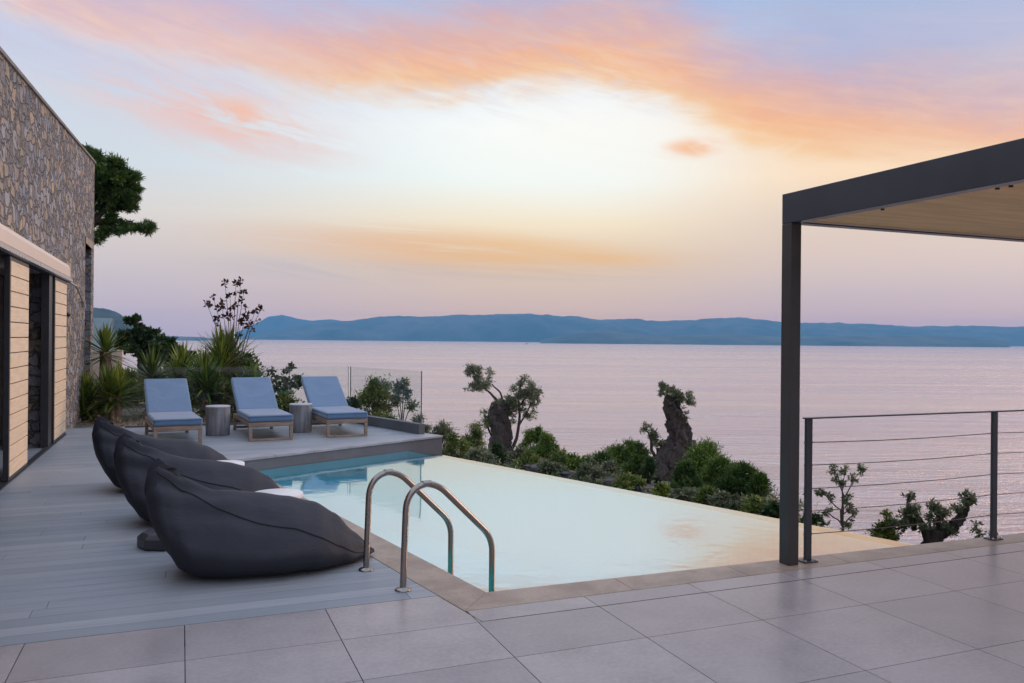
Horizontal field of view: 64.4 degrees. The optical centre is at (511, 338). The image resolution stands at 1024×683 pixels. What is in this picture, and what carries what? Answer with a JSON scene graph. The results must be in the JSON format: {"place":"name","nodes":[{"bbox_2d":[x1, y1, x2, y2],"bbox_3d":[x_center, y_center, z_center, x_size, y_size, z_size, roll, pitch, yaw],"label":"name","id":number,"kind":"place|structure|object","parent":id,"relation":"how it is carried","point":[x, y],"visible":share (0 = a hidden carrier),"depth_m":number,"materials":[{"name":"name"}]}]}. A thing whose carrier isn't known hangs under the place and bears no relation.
{"place":"outdoors","nodes":[
{"label":"outdoors","id":0,"kind":"place"},
{"bbox_2d":[93,308,178,345],"bbox_3d":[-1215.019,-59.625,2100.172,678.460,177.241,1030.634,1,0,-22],"label":"headland","id":1,"kind":"structure","parent":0,"point":[104,313],"depth_m":2001.81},
{"bbox_2d":[137,528,165,550],"bbox_3d":[-2.643,1.494,6.202,0.370,0.163,0.370,1,0,0],"label":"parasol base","id":2,"kind":"object","parent":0,"point":[148,540],"visible":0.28,"depth_m":6.03,"materials":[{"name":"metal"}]},
{"bbox_2d":[168,336,213,340],"bbox_3d":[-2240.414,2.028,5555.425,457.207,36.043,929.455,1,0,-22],"label":"headland","id":3,"kind":"structure","parent":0,"point":[181,338],"depth_m":5338.38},
{"bbox_2d":[236,315,338,337],"bbox_3d":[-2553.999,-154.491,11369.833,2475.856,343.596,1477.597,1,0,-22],"label":"distant hills","id":4,"kind":"structure","parent":0,"point":[270,323],"depth_m":11250.89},
{"bbox_2d":[73,402,799,518],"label":"ground","id":5,"kind":"structure","parent":0,"point":[127,413],"depth_m":17.05,"materials":[{"name":"brown soil"}]},
{"bbox_2d":[0,46,95,490],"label":"stone house","id":6,"kind":"structure","parent":5,"relation":"on","point":[47,170],"depth_m":11.63,"materials":[{"name":"grey stone"}]},
{"bbox_2d":[0,223,85,307],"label":"awning","id":7,"kind":"object","parent":6,"relation":"attached to","point":[16,244],"visible":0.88,"depth_m":9.88,"materials":[{"name":"beige metal"}]},
{"bbox_2d":[85,236,92,248],"bbox_3d":[-9.060,-2.029,17.198,0.220,0.140,1.300,0,0,-22],"label":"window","id":8,"kind":"structure","parent":6,"relation":"in","point":[87,240],"depth_m":17.12,"materials":[{"name":"beige glass"}]},
{"bbox_2d":[78,372,124,421],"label":"yucca","id":9,"kind":"object","parent":5,"relation":"on","point":[83,404],"visible":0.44,"depth_m":16.14,"materials":[{"name":"green plant"}]},
{"bbox_2d":[93,318,113,349],"bbox_3d":[-10.712,0.540,20.964,0.810,2.141,0.040,1,0,-22],"label":"glass screen","id":10,"kind":"object","parent":5,"relation":"on","point":[97,323],"visible":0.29,"depth_m":20.98,"materials":[{"name":"clear glass"}]},
{"bbox_2d":[93,350,122,392],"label":"wall","id":11,"kind":"structure","parent":5,"relation":"on","point":[97,355],"depth_m":19.27,"materials":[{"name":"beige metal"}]},
{"bbox_2d":[84,320,132,417],"bbox_3d":[-8.515,0.707,17.010,1.078,2.191,1.146,1,0,-22],"label":"yucca","id":12,"kind":"object","parent":5,"relation":"on","point":[105,342],"visible":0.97,"depth_m":16.91,"materials":[{"name":"green plant"}]},
{"bbox_2d":[80,360,145,421],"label":"yucca","id":13,"kind":"object","parent":5,"relation":"on","point":[113,383],"visible":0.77,"depth_m":16.19,"materials":[{"name":"green plant"}]},
{"bbox_2d":[93,367,145,406],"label":"bush","id":14,"kind":"object","parent":5,"relation":"on","point":[134,381],"visible":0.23,"depth_m":19.26,"materials":[{"name":"green plant"}]},
{"bbox_2d":[82,141,160,246],"bbox_3d":[-12.465,-1.167,24.025,4.207,9.320,2.190,0,0,6],"label":"pine tree","id":15,"kind":"object","parent":5,"relation":"on","point":[117,187],"visible":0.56,"depth_m":23.71,"materials":[{"name":"green plant"}]},
{"bbox_2d":[114,312,168,401],"bbox_3d":[-12.389,0.903,27.103,1.870,3.550,1.816,1,0,-22],"label":"olive tree","id":16,"kind":"object","parent":5,"relation":"on","point":[140,335],"visible":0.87,"depth_m":26.76,"materials":[{"name":"green plant"}]},
{"bbox_2d":[119,342,184,415],"bbox_3d":[-7.771,0.964,17.717,1.455,1.754,1.514,1,0,-22],"label":"yucca","id":17,"kind":"object","parent":5,"relation":"on","point":[150,368],"visible":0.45,"depth_m":17.53,"materials":[{"name":"green plant"}]},
{"bbox_2d":[77,400,238,427],"bbox_3d":[-8.840,2.242,18.507,12.794,1.801,9.421,1,0,-22],"label":"garden ground cover","id":18,"kind":"object","parent":5,"relation":"on","point":[129,420],"visible":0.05,"depth_m":15.51,"materials":[{"name":"green plant"}]},
{"bbox_2d":[135,362,199,408],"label":"bush","id":19,"kind":"object","parent":5,"relation":"on","point":[187,380],"visible":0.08,"depth_m":19.87,"materials":[{"name":"green plant"}]},
{"bbox_2d":[152,332,196,369],"bbox_3d":[-12.605,1.978,30.091,1.880,4.427,2.038,1,0,-22],"label":"olive tree","id":20,"kind":"object","parent":5,"relation":"on","point":[165,341],"visible":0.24,"depth_m":29.60,"materials":[{"name":"green plant"}]},
{"bbox_2d":[156,340,202,399],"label":"yucca","id":21,"kind":"object","parent":5,"relation":"on","point":[181,355],"visible":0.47,"depth_m":18.54,"materials":[{"name":"green plant"}]},
{"bbox_2d":[187,348,210,408],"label":"bush","id":22,"kind":"object","parent":5,"relation":"on","point":[196,401],"visible":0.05,"depth_m":20.13,"materials":[{"name":"green plant"}]},
{"bbox_2d":[175,346,238,419],"bbox_3d":[-6.309,1.052,16.990,1.722,1.894,1.603,1,0,-22],"label":"yucca","id":23,"kind":"object","parent":5,"relation":"on","point":[210,389],"visible":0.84,"depth_m":16.84,"materials":[{"name":"green plant"}]},
{"bbox_2d":[183,325,267,404],"bbox_3d":[-6.391,0.796,18.038,1.647,2.396,2.023,1,0,-3],"label":"yucca","id":24,"kind":"object","parent":5,"relation":"on","point":[217,348],"visible":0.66,"depth_m":17.84,"materials":[{"name":"green plant"}]},
{"bbox_2d":[203,276,263,422],"bbox_3d":[-6.145,0.307,17.972,1.336,3.381,0.660,1,0,0],"label":"dried plant","id":25,"kind":"object","parent":5,"relation":"on","point":[222,307],"visible":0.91,"depth_m":17.94,"materials":[{"name":"brown plant"}]},
{"bbox_2d":[201,346,281,422],"bbox_3d":[-6.448,1.151,19.157,1.787,1.988,1.885,0,0,28],"label":"bush","id":26,"kind":"object","parent":5,"relation":"on","point":[248,355],"visible":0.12,"depth_m":18.92,"materials":[{"name":"green plant"}]},
{"bbox_2d":[219,358,271,417],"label":"yucca","id":27,"kind":"object","parent":5,"relation":"on","point":[253,371],"visible":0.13,"depth_m":17.54,"materials":[{"name":"green plant"}]},
{"bbox_2d":[266,361,303,398],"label":"garden plant","id":28,"kind":"object","parent":5,"relation":"on","point":[287,384],"visible":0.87,"depth_m":16.89,"materials":[{"name":"green plant"}]},
{"bbox_2d":[276,385,304,412],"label":"bush","id":29,"kind":"object","parent":5,"relation":"on","point":[283,401],"visible":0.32,"depth_m":16.50,"materials":[{"name":"green plant"}]},
{"bbox_2d":[346,396,376,415],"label":"bush","id":30,"kind":"object","parent":5,"relation":"on","point":[355,402],"visible":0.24,"depth_m":27.89,"materials":[{"name":"green plant"}]},
{"bbox_2d":[351,373,410,419],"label":"bush","id":31,"kind":"object","parent":5,"relation":"on","point":[377,389],"visible":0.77,"depth_m":40.41,"materials":[{"name":"green plant"}]},
{"bbox_2d":[387,377,420,420],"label":"shrub","id":32,"kind":"object","parent":5,"relation":"on","point":[398,387],"visible":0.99,"depth_m":35.59,"materials":[{"name":"green plant"}]},
{"bbox_2d":[409,411,431,433],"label":"bush","id":33,"kind":"object","parent":5,"relation":"on","point":[416,419],"visible":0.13,"depth_m":21.92,"materials":[{"name":"green plant"}]},
{"bbox_2d":[427,418,462,455],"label":"bush","id":34,"kind":"object","parent":5,"relation":"on","point":[441,429],"visible":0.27,"depth_m":20.47,"materials":[{"name":"green plant"}]},
{"bbox_2d":[442,431,472,458],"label":"bush","id":35,"kind":"object","parent":5,"relation":"on","point":[453,442],"visible":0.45,"depth_m":16.91,"materials":[{"name":"green plant"}]},
{"bbox_2d":[458,420,488,451],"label":"bush","id":36,"kind":"object","parent":5,"relation":"on","point":[475,435],"visible":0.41,"depth_m":18.30,"materials":[{"name":"green plant"}]},
{"bbox_2d":[462,443,501,464],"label":"bush","id":37,"kind":"object","parent":5,"relation":"on","point":[479,454],"visible":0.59,"depth_m":14.02,"materials":[{"name":"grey plant"}]},
{"bbox_2d":[489,441,508,466],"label":"bush","id":38,"kind":"object","parent":5,"relation":"on","point":[497,447],"visible":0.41,"depth_m":14.49,"materials":[{"name":"green plant"}]},
{"bbox_2d":[463,363,543,454],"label":"olive tree","id":39,"kind":"object","parent":5,"relation":"on","point":[496,419],"visible":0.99,"depth_m":61.81,"materials":[{"name":"green plant"}]},
{"bbox_2d":[504,444,530,465],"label":"bush","id":40,"kind":"object","parent":5,"relation":"on","point":[517,452],"visible":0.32,"depth_m":13.97,"materials":[{"name":"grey plant"}]},
{"bbox_2d":[505,447,543,469],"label":"bush","id":41,"kind":"object","parent":5,"relation":"on","point":[533,458],"visible":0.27,"depth_m":13.39,"materials":[{"name":"green plant"}]},
{"bbox_2d":[517,423,558,452],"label":"bush","id":42,"kind":"object","parent":5,"relation":"on","point":[531,436],"visible":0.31,"depth_m":18.18,"materials":[{"name":"green plant"}]},
{"bbox_2d":[531,431,559,461],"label":"bush","id":43,"kind":"object","parent":5,"relation":"on","point":[545,445],"visible":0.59,"depth_m":16.80,"materials":[{"name":"green plant"}]},
{"bbox_2d":[535,457,569,476],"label":"bush","id":44,"kind":"object","parent":5,"relation":"on","point":[554,468],"visible":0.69,"depth_m":12.45,"materials":[{"name":"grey plant"}]},
{"bbox_2d":[546,446,569,463],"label":"bush","id":45,"kind":"object","parent":5,"relation":"on","point":[560,455],"visible":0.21,"depth_m":14.34,"materials":[{"name":"green plant"}]},
{"bbox_2d":[561,452,587,470],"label":"bush","id":46,"kind":"object","parent":5,"relation":"on","point":[572,461],"visible":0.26,"depth_m":13.09,"materials":[{"name":"green plant"}]},
{"bbox_2d":[569,460,609,485],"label":"bush","id":47,"kind":"object","parent":5,"relation":"on","point":[587,473],"visible":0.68,"depth_m":11.86,"materials":[{"name":"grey plant"}]},
{"bbox_2d":[581,454,599,466],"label":"bush","id":48,"kind":"object","parent":5,"relation":"on","point":[588,457],"visible":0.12,"depth_m":13.91,"materials":[{"name":"green plant"}]},
{"bbox_2d":[522,464,673,492],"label":"dry stone wall","id":49,"kind":"structure","parent":5,"relation":"on","point":[564,474],"depth_m":11.86,"materials":[{"name":"stone"}]},
{"bbox_2d":[591,450,620,466],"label":"bush","id":50,"kind":"object","parent":5,"relation":"on","point":[599,456],"visible":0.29,"depth_m":14.87,"materials":[{"name":"green plant"}]},
{"bbox_2d":[592,456,623,477],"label":"bush","id":51,"kind":"object","parent":5,"relation":"on","point":[610,467],"visible":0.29,"depth_m":12.32,"materials":[{"name":"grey plant"}]},
{"bbox_2d":[226,433,1023,611],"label":"swimming pool","id":52,"kind":"structure","parent":5,"relation":"in","point":[461,594],"depth_m":5.78,"materials":[{"name":"stone"}]},
{"bbox_2d":[358,469,494,591],"bbox_3d":[-0.589,1.705,5.555,0.743,1.580,0.640,1,0,-35],"label":"pool ladder","id":53,"kind":"object","parent":52,"relation":"attached to","point":[456,502],"visible":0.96,"depth_m":5.49,"materials":[{"name":"silver metal"}]},
{"bbox_2d":[258,450,913,591],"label":"pool water","id":54,"kind":"structure","parent":52,"relation":"in","point":[544,529],"depth_m":7.78,"materials":[{"name":"blue liquid"}]},
{"bbox_2d":[616,440,637,474],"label":"bush","id":55,"kind":"object","parent":5,"relation":"on","point":[630,446],"visible":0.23,"depth_m":16.01,"materials":[{"name":"green plant"}]},
{"bbox_2d":[600,436,654,481],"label":"bush","id":56,"kind":"object","parent":5,"relation":"on","point":[615,450],"visible":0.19,"depth_m":16.20,"materials":[{"name":"green plant"}]},
{"bbox_2d":[610,471,646,490],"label":"bush","id":57,"kind":"object","parent":5,"relation":"on","point":[629,481],"visible":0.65,"depth_m":11.32,"materials":[{"name":"green plant"}]},
{"bbox_2d":[622,439,655,482],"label":"bush","id":58,"kind":"object","parent":5,"relation":"on","point":[637,458],"visible":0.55,"depth_m":15.03,"materials":[{"name":"green plant"}]},
{"bbox_2d":[634,456,662,484],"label":"bush","id":59,"kind":"object","parent":5,"relation":"on","point":[649,465],"visible":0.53,"depth_m":13.11,"materials":[{"name":"green plant"}]},
{"bbox_2d":[464,455,844,528],"bbox_3d":[14.366,11.402,21.800,34.854,19.044,12.967,0,0,-44],"label":"ground cover","id":60,"kind":"object","parent":5,"relation":"on","point":[778,499],"visible":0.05,"depth_m":11.57,"materials":[{"name":"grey plant"}]},
{"bbox_2d":[649,482,671,496],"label":"bush","id":61,"kind":"object","parent":5,"relation":"on","point":[663,488],"visible":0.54,"depth_m":10.61,"materials":[{"name":"green plant"}]},
{"bbox_2d":[639,380,696,481],"bbox_3d":[6.941,4.589,35.843,2.612,5.530,2.028,1,0,-22],"label":"olive tree","id":62,"kind":"object","parent":5,"relation":"on","point":[669,453],"visible":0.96,"depth_m":35.65,"materials":[{"name":"brown plant"}]},
{"bbox_2d":[666,485,700,501],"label":"bush","id":63,"kind":"object","parent":5,"relation":"on","point":[683,493],"visible":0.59,"depth_m":10.38,"materials":[{"name":"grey plant"}]},
{"bbox_2d":[667,458,703,488],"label":"bush","id":64,"kind":"object","parent":5,"relation":"on","point":[686,467],"visible":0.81,"depth_m":13.49,"materials":[{"name":"green plant"}]},
{"bbox_2d":[666,436,731,486],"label":"bush","id":65,"kind":"object","parent":5,"relation":"on","point":[699,452],"visible":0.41,"depth_m":14.65,"materials":[{"name":"green plant"}]},
{"bbox_2d":[691,483,716,505],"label":"bush","id":66,"kind":"object","parent":5,"relation":"on","point":[701,496],"visible":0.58,"depth_m":9.89,"materials":[{"name":"green plant"}]},
{"bbox_2d":[696,452,735,490],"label":"bush","id":67,"kind":"object","parent":5,"relation":"on","point":[712,470],"visible":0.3,"depth_m":13.80,"materials":[{"name":"green plant"}]},
{"bbox_2d":[705,490,746,510],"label":"bush","id":68,"kind":"object","parent":5,"relation":"on","point":[723,499],"visible":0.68,"depth_m":9.72,"materials":[{"name":"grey plant"}]},
{"bbox_2d":[712,460,769,498],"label":"bush","id":69,"kind":"object","parent":5,"relation":"on","point":[735,478],"visible":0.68,"depth_m":12.72,"materials":[{"name":"green plant"}]},
{"bbox_2d":[737,494,767,514],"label":"bush","id":70,"kind":"object","parent":5,"relation":"on","point":[752,504],"visible":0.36,"depth_m":8.84,"materials":[{"name":"green plant"}]},
{"bbox_2d":[746,469,773,499],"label":"bush","id":71,"kind":"object","parent":5,"relation":"on","point":[759,485],"visible":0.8,"depth_m":10.35,"materials":[{"name":"green plant"}]},
{"bbox_2d":[758,499,779,518],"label":"bush","id":72,"kind":"object","parent":5,"relation":"on","point":[771,509],"visible":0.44,"depth_m":8.65,"materials":[{"name":"green plant"}]},
{"bbox_2d":[799,513,826,526],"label":"bush","id":73,"kind":"object","parent":5,"relation":"on","point":[816,519],"visible":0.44,"depth_m":9.15,"materials":[{"name":"green plant"}]},
{"bbox_2d":[812,463,867,530],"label":"sparse shrub","id":74,"kind":"object","parent":5,"relation":"on","point":[820,492],"visible":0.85,"depth_m":9.39,"materials":[{"name":"green plant"}]},
{"bbox_2d":[865,508,904,541],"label":"bush","id":75,"kind":"object","parent":5,"relation":"on","point":[887,533],"visible":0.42,"depth_m":8.96,"materials":[{"name":"green plant"}]},
{"bbox_2d":[888,487,980,543],"bbox_3d":[4.598,2.343,8.903,1.017,1.424,0.377,0,0,-3],"label":"olive tree","id":76,"kind":"object","parent":5,"relation":"on","point":[937,531],"visible":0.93,"depth_m":8.86,"materials":[{"name":"green plant"}]},
{"bbox_2d":[967,520,986,537],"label":"bush","id":77,"kind":"object","parent":5,"relation":"on","point":[978,531],"visible":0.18,"depth_m":9.09,"materials":[{"name":"green plant"}]},
{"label":"deck base","id":78,"kind":"structure","parent":5,"relation":"on","visible":0},
{"bbox_2d":[0,422,436,646],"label":"wooden deck","id":79,"kind":"structure","parent":78,"relation":"on","point":[76,561],"depth_m":5.51,"materials":[{"name":"grey wood"}]},
{"bbox_2d":[92,416,227,488],"bbox_3d":[-3.602,1.184,8.632,1.540,0.767,0.904,0,0,-21],"label":"bean bag","id":80,"kind":"object","parent":79,"relation":"on","point":[106,434],"visible":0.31,"depth_m":8.39,"materials":[{"name":"grey fabric"}]},
{"bbox_2d":[144,378,202,443],"bbox_3d":[-5.326,1.113,12.711,0.682,0.877,2.078,1,0,-28],"label":"sun lounger","id":81,"kind":"object","parent":79,"relation":"on","point":[168,405],"visible":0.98,"depth_m":12.94,"materials":[{"name":"blue fabric"}]},
{"bbox_2d":[114,433,279,521],"bbox_3d":[-2.664,1.191,7.173,1.540,0.770,0.920,1,0,-20],"label":"bean bag","id":82,"kind":"object","parent":79,"relation":"on","point":[134,459],"visible":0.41,"depth_m":6.92,"materials":[{"name":"grey fabric"}]},
{"bbox_2d":[205,405,229,435],"bbox_3d":[-4.750,1.320,13.132,0.380,0.473,0.380,1,0,-22],"label":"stump table","id":83,"kind":"object","parent":79,"relation":"on","point":[217,421],"visible":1,"depth_m":12.97,"materials":[{"name":"grey wood"}]},
{"bbox_2d":[217,460,244,465],"bbox_3d":[-2.800,1.389,7.873,0.400,0.367,0.400,1,0,-22],"label":"side table","id":84,"kind":"object","parent":79,"relation":"on","point":[238,462],"visible":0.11,"depth_m":7.97,"materials":[{"name":"white concrete"}]},
{"bbox_2d":[144,458,373,577],"bbox_3d":[-1.728,1.194,5.678,1.540,0.780,0.911,1,0,-20],"label":"bean bag","id":85,"kind":"object","parent":79,"relation":"on","point":[201,531],"visible":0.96,"depth_m":5.36,"materials":[{"name":"grey fabric"}]},
{"bbox_2d":[231,377,293,440],"bbox_3d":[-4.151,1.123,13.397,0.682,0.877,2.078,0,0,-27],"label":"sun lounger","id":86,"kind":"object","parent":79,"relation":"on","point":[255,402],"visible":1,"depth_m":13.60,"materials":[{"name":"blue fabric"}]},
{"bbox_2d":[125,366,424,433],"bbox_3d":[-3.983,1.041,14.618,5.279,1.041,1.750,1,0,7],"label":"glass balustrade","id":87,"kind":"object","parent":79,"relation":"on","point":[400,425],"visible":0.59,"depth_m":14.08,"materials":[{"name":"clear glass"}]},
{"bbox_2d":[255,488,302,497],"bbox_3d":[-1.848,1.397,6.388,0.400,0.367,0.400,1,0,-22],"label":"side table","id":88,"kind":"object","parent":79,"relation":"on","point":[290,492],"visible":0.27,"depth_m":6.42,"materials":[{"name":"white concrete"}]},
{"bbox_2d":[289,403,311,432],"bbox_3d":[-3.555,1.331,13.671,0.380,0.473,0.380,1,0,-22],"label":"stump table","id":89,"kind":"object","parent":79,"relation":"on","point":[302,417],"visible":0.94,"depth_m":13.51,"materials":[{"name":"grey wood"}]},
{"bbox_2d":[301,376,367,437],"bbox_3d":[-3.084,1.133,13.958,0.682,0.877,2.078,1,0,-26],"label":"sun lounger","id":90,"kind":"object","parent":79,"relation":"on","point":[325,397],"visible":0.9,"depth_m":14.12,"materials":[{"name":"blue fabric"}]},
{"bbox_2d":[5,612,978,682],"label":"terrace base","id":91,"kind":"object","parent":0,"point":[335,628],"depth_m":3.99,"materials":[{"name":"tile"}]},
{"bbox_2d":[0,542,1023,682],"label":"terrace paving","id":92,"kind":"structure","parent":0,"point":[938,621],"depth_m":4.33,"materials":[{"name":"tile"}]},
{"bbox_2d":[496,551,1019,619],"bbox_3d":[7.007,1.667,7.507,15.340,0.010,0.005,1,0,-22],"label":"drain channel","id":93,"kind":"object","parent":92,"relation":"in","point":[744,587],"visible":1,"depth_m":5.27,"materials":[{"name":"grey metal"}]},
{"bbox_2d":[779,138,1023,565],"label":"pergola","id":94,"kind":"object","parent":92,"relation":"on","point":[978,193],"visible":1,"depth_m":5.57,"materials":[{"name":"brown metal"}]},
{"bbox_2d":[0,0,1023,337],"label":"sky","id":95,"kind":"structure","parent":0,"point":[343,160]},
{"bbox_2d":[123,339,1023,544],"bbox_3d":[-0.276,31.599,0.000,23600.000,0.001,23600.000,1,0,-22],"label":"sea","id":96,"kind":"structure","parent":0,"point":[596,397],"depth_m":438.27,"materials":[{"name":"liquid"}]},
{"bbox_2d":[236,313,1023,345],"bbox_3d":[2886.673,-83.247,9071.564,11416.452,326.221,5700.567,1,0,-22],"label":"hills","id":97,"kind":"structure","parent":0,"point":[527,327],"depth_m":8119.48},
{"bbox_2d":[540,330,1009,346],"bbox_3d":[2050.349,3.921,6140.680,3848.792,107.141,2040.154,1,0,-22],"label":"hills","id":98,"kind":"structure","parent":0,"point":[604,337],"depth_m":5756.42,"materials":[{"name":"blue"}]},
{"bbox_2d":[798,409,1023,563],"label":"cable railing","id":99,"kind":"object","parent":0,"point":[808,488],"visible":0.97,"depth_m":6.19,"materials":[{"name":"metal"}]}
]}

